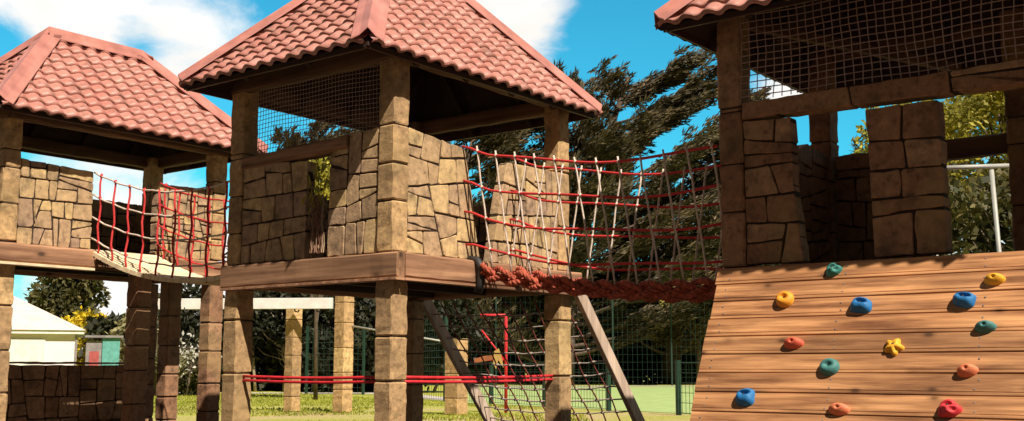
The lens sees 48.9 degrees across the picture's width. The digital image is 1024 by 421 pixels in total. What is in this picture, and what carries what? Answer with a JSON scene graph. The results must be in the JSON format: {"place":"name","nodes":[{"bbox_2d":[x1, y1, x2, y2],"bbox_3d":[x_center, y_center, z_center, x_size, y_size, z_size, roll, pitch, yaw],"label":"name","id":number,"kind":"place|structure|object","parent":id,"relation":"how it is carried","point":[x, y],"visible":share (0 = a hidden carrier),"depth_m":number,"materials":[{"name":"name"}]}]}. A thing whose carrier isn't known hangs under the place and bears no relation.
{"place":"outdoors","nodes":[
{"label":"outdoors","id":0,"kind":"place"},
{"bbox_2d":[179,392,442,399],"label":"path","id":1,"kind":"structure","parent":0,"point":[428,397],"depth_m":41.52,"materials":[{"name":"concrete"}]},
{"bbox_2d":[152,374,695,420],"bbox_3d":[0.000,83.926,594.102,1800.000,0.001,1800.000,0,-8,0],"label":"ground","id":2,"kind":"structure","parent":0,"point":[647,416],"depth_m":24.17,"materials":[{"name":"green plant"}]},
{"bbox_2d":[9,296,85,365],"bbox_3d":[-18.699,4.347,36.913,8.800,3.500,5.100,3,-9,-21],"label":"cabin","id":3,"kind":"object","parent":2,"relation":"on","point":[38,334],"visible":0.45,"depth_m":35.99,"materials":[{"name":"white paint"}]},
{"bbox_2d":[9,339,44,365],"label":"wall","id":4,"kind":"structure","parent":3,"relation":"in","point":[21,350],"depth_m":35.67,"materials":[{"name":"white paint"}]},
{"bbox_2d":[6,361,123,420],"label":"stone wall","id":5,"kind":"structure","parent":2,"relation":"on","point":[63,393],"depth_m":12.88,"materials":[{"name":"brown stone"}]},
{"bbox_2d":[23,276,111,343],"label":"broadleaf tree","id":6,"kind":"object","parent":2,"relation":"on","point":[60,297],"visible":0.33,"depth_m":57.10,"materials":[{"name":"green plant"}]},
{"bbox_2d":[60,305,109,365],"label":"gorse bush","id":7,"kind":"object","parent":2,"relation":"on","point":[77,320],"visible":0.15,"depth_m":47.38,"materials":[{"name":"yellow plant"}]},
{"bbox_2d":[84,335,122,365],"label":"storage shed","id":8,"kind":"structure","parent":2,"relation":"on","point":[109,348],"depth_m":37.91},
{"bbox_2d":[89,351,98,365],"bbox_3d":[-14.025,5.420,37.726,0.300,1.400,0.038,3,-8,-20],"label":"door","id":9,"kind":"structure","parent":8,"relation":"in","point":[93,355],"depth_m":37.77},
{"bbox_2d":[106,313,158,364],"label":"pale bush","id":10,"kind":"object","parent":2,"relation":"on","point":[122,342],"visible":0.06,"depth_m":45.52,"materials":[{"name":"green plant"}]},
{"bbox_2d":[0,26,268,420],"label":"play tower","id":11,"kind":"structure","parent":2,"relation":"on","point":[64,94],"depth_m":12.51,"materials":[{"name":"stone"}]},
{"bbox_2d":[154,328,158,395],"bbox_3d":[-12.243,5.049,38.655,2.245,2.591,2.104,0,-8,0],"label":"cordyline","id":12,"kind":"object","parent":2,"relation":"on","point":[155,383],"visible":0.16,"depth_m":38.45,"materials":[{"name":"green plant"}]},
{"bbox_2d":[155,343,194,377],"bbox_3d":[-11.436,5.125,37.854,2.450,2.220,2.550,0,-8,0],"label":"bush","id":13,"kind":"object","parent":2,"relation":"on","point":[179,363],"depth_m":37.81,"materials":[{"name":"green plant"}]},
{"bbox_2d":[156,331,221,395],"bbox_3d":[-11.014,5.151,38.057,2.224,2.237,1.936,-5,-10,33],"label":"blossom shrub","id":14,"kind":"object","parent":2,"relation":"on","point":[186,365],"visible":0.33,"depth_m":38.09,"materials":[{"name":"white plant"}]},
{"bbox_2d":[122,283,274,386],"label":"broadleaf tree","id":15,"kind":"object","parent":2,"relation":"on","point":[189,322],"visible":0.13,"depth_m":44.05,"materials":[{"name":"green plant"}]},
{"bbox_2d":[178,351,221,395],"bbox_3d":[-11.111,5.761,39.757,1.466,1.880,3.808,0,-8,0],"label":"shrub","id":16,"kind":"object","parent":2,"relation":"on","point":[192,389],"visible":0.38,"depth_m":38.87,"materials":[{"name":"green plant"}]},
{"bbox_2d":[77,309,374,390],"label":"hedge","id":17,"kind":"object","parent":2,"relation":"on","point":[262,366],"visible":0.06,"depth_m":46.34,"materials":[{"name":"green plant"}]},
{"bbox_2d":[221,291,359,391],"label":"broadleaf tree","id":18,"kind":"object","parent":2,"relation":"on","point":[278,334],"visible":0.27,"depth_m":45.07,"materials":[{"name":"green plant"}]},
{"bbox_2d":[283,309,302,411],"bbox_3d":[-4.800,3.248,24.688,0.270,2.295,0.271,-6,-10,36],"label":"timber post","id":19,"kind":"object","parent":2,"relation":"on","point":[293,341],"visible":0.87,"depth_m":24.60,"materials":[{"name":"wood"}]},
{"bbox_2d":[225,120,368,388],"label":"cypress tree","id":20,"kind":"object","parent":2,"relation":"on","point":[312,133],"visible":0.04,"depth_m":51.38,"materials":[{"name":"green plant"}]},
{"bbox_2d":[309,157,330,399],"bbox_3d":[-5.782,1.917,33.950,2.202,7.497,2.099,-8,-11,44],"label":"slender tree","id":21,"kind":"object","parent":2,"relation":"on","point":[316,314],"visible":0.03,"depth_m":33.83,"materials":[{"name":"green plant"}]},
{"bbox_2d":[274,293,374,391],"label":"broadleaf tree","id":22,"kind":"object","parent":2,"relation":"on","point":[325,349],"visible":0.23,"depth_m":43.95,"materials":[{"name":"green plant"}]},
{"bbox_2d":[332,296,353,412],"bbox_3d":[-3.620,3.080,24.207,0.311,2.495,0.311,-6,-10,36],"label":"timber post","id":23,"kind":"object","parent":2,"relation":"on","point":[343,345],"visible":0.94,"depth_m":24.11,"materials":[{"name":"wood"}]},
{"bbox_2d":[158,298,332,312],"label":"white beam","id":24,"kind":"structure","parent":23,"relation":"attached to","point":[285,303],"depth_m":24.39,"materials":[{"name":"paint"}]},
{"bbox_2d":[305,316,447,399],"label":"fence","id":25,"kind":"object","parent":2,"relation":"on","point":[363,342],"visible":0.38,"depth_m":40.25,"materials":[{"name":"green metal"}]},
{"bbox_2d":[178,0,602,420],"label":"play tower","id":26,"kind":"structure","parent":2,"relation":"on","point":[408,89],"depth_m":10.02,"materials":[{"name":"stone"}]},
{"bbox_2d":[91,172,229,285],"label":"slatted bridge","id":27,"kind":"structure","parent":26,"relation":"attached to","point":[157,267],"depth_m":11.48,"materials":[{"name":"fabric"}]},
{"bbox_2d":[242,375,375,383],"bbox_3d":[-1.733,1.441,9.608,1.720,0.073,0.025,-6,-10,37],"label":"tension strap","id":28,"kind":"object","parent":26,"relation":"attached to","point":[311,382],"visible":0.95,"depth_m":9.58,"materials":[{"name":"red fabric"}]},
{"bbox_2d":[300,161,329,253],"bbox_3d":[-1.647,-0.064,9.683,0.324,0.869,0.254,-6,-10,37],"label":"tree","id":29,"kind":"object","parent":26,"relation":"hanging from","point":[318,200],"visible":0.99,"depth_m":9.65,"materials":[{"name":"green plant"}]},
{"bbox_2d":[405,374,552,382],"bbox_3d":[-0.266,1.488,9.947,0.027,0.073,2.140,-6,-10,37],"label":"rope","id":30,"kind":"object","parent":26,"relation":"attached to","point":[473,377],"visible":0.96,"depth_m":9.87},
{"bbox_2d":[461,142,757,302],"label":"rope bridge","id":31,"kind":"structure","parent":26,"relation":"attached to","point":[626,290],"depth_m":9.16,"materials":[{"name":"red fabric"}]},
{"bbox_2d":[353,298,485,392],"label":"broadleaf tree","id":32,"kind":"object","parent":2,"relation":"on","point":[466,321],"visible":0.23,"depth_m":43.10,"materials":[{"name":"green plant"}]},
{"bbox_2d":[444,338,467,414],"bbox_3d":[-1.140,3.398,23.052,0.351,1.545,0.350,-6,-10,36],"label":"timber post","id":33,"kind":"object","parent":2,"relation":"on","point":[456,399],"visible":0.59,"depth_m":22.90,"materials":[{"name":"wood"}]},
{"bbox_2d":[351,325,439,341],"bbox_3d":[-2.250,2.627,23.765,2.699,0.468,0.044,-3,-9,22],"label":"handrail","id":34,"kind":"object","parent":33,"relation":"attached to","point":[375,330],"visible":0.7,"depth_m":24.05,"materials":[{"name":"white metal"}]},
{"bbox_2d":[423,297,503,383],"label":"hedge tree","id":35,"kind":"object","parent":2,"relation":"on","point":[472,347],"visible":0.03,"depth_m":67.81,"materials":[{"name":"green plant"}]},
{"bbox_2d":[474,314,507,412],"bbox_3d":[-0.447,3.251,23.983,0.704,2.095,0.120,0,-8,2],"label":"red play frame","id":36,"kind":"object","parent":2,"relation":"on","point":[500,358],"visible":0.77,"depth_m":23.96,"materials":[{"name":"red metal"}]},
{"bbox_2d":[430,126,592,384],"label":"cypress tree","id":37,"kind":"object","parent":2,"relation":"on","point":[507,143],"visible":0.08,"depth_m":65.30,"materials":[{"name":"green plant"}]},
{"bbox_2d":[485,295,544,383],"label":"hedge tree","id":38,"kind":"object","parent":2,"relation":"on","point":[539,357],"visible":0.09,"depth_m":68.49,"materials":[{"name":"green plant"}]},
{"bbox_2d":[420,295,644,420],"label":"climbing net","id":39,"kind":"object","parent":2,"relation":"on","point":[585,308],"visible":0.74,"depth_m":11.90,"materials":[{"name":"grey fabric"}]},
{"bbox_2d":[424,296,701,382],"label":"hedge","id":40,"kind":"object","parent":2,"relation":"on","point":[633,375],"visible":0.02,"depth_m":71.10,"materials":[{"name":"green plant"}]},
{"bbox_2d":[443,360,699,414],"bbox_3d":[1.377,4.091,26.403,0.153,1.100,13.388,4,-9,-29],"label":"fence","id":41,"kind":"object","parent":2,"relation":"on","point":[678,379],"visible":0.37,"depth_m":25.40,"materials":[{"name":"green metal"}]},
{"bbox_2d":[468,386,694,413],"bbox_3d":[18.000,6.375,38.842,40.000,0.001,37.300,0,-8,0],"label":"sports court","id":42,"kind":"object","parent":2,"relation":"on","point":[655,398],"visible":0.2,"depth_m":36.08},
{"bbox_2d":[852,91,1010,251],"bbox_3d":[14.214,0.242,31.135,9.098,10.041,6.986,0,-8,0],"label":"broadleaf tree","id":43,"kind":"object","parent":42,"relation":"on","point":[970,111],"visible":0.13,"depth_m":30.64,"materials":[{"name":"green plant"}]},
{"bbox_2d":[939,154,1013,255],"bbox_3d":[12.466,1.408,26.889,6.938,6.578,5.494,4,-9,-29],"label":"broadleaf tree","id":44,"kind":"object","parent":42,"relation":"on","point":[970,225],"visible":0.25,"depth_m":26.18,"materials":[{"name":"green plant"}]},
{"bbox_2d":[471,296,713,385],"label":"tall fence","id":45,"kind":"object","parent":2,"relation":"on","point":[515,302],"visible":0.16,"depth_m":60.65,"materials":[{"name":"green metal"}]},
{"bbox_2d":[539,258,655,383],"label":"hedge tree","id":46,"kind":"object","parent":2,"relation":"on","point":[587,369],"visible":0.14,"depth_m":67.89,"materials":[{"name":"green plant"}]},
{"bbox_2d":[443,44,778,384],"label":"cypress tree","id":47,"kind":"object","parent":2,"relation":"on","point":[613,140],"visible":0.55,"depth_m":62.01,"materials":[{"name":"green plant"}]},
{"bbox_2d":[616,251,701,383],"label":"hedge tree","id":48,"kind":"object","parent":2,"relation":"on","point":[653,358],"visible":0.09,"depth_m":68.65,"materials":[{"name":"green plant"}]},
{"bbox_2d":[658,264,714,374],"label":"broadleaf tree","id":49,"kind":"object","parent":2,"relation":"on","point":[698,348],"visible":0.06,"depth_m":62.94,"materials":[{"name":"green plant"}]},
{"bbox_2d":[605,153,780,383],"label":"cypress tree","id":50,"kind":"object","parent":2,"relation":"on","point":[682,344],"visible":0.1,"depth_m":64.69,"materials":[{"name":"green plant"}]},
{"bbox_2d":[654,0,1023,267],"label":"play tower","id":51,"kind":"structure","parent":2,"relation":"on","point":[786,199],"depth_m":8.20,"materials":[{"name":"stone"}]},
{"bbox_2d":[690,251,1023,420],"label":"climbing wall","id":52,"kind":"structure","parent":2,"relation":"on","point":[933,338],"depth_m":7.20,"materials":[{"name":"brown wood"}]},
{"bbox_2d":[937,163,1008,255],"bbox_3d":[6.180,1.188,14.980,1.283,3.693,0.084,0,-8,0],"label":"steel frame","id":53,"kind":"object","parent":2,"relation":"on","point":[992,167],"visible":0.28,"depth_m":15.18,"materials":[{"name":"white metal"}]},
{"bbox_2d":[0,0,1004,348],"label":"sky","id":54,"kind":"structure","parent":0,"point":[177,34],"materials":[{"name":"blue"}]},
{"bbox_2d":[849,101,1001,254],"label":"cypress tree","id":55,"kind":"object","parent":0,"point":[856,145],"depth_m":52.69,"materials":[{"name":"green plant"}]}
]}

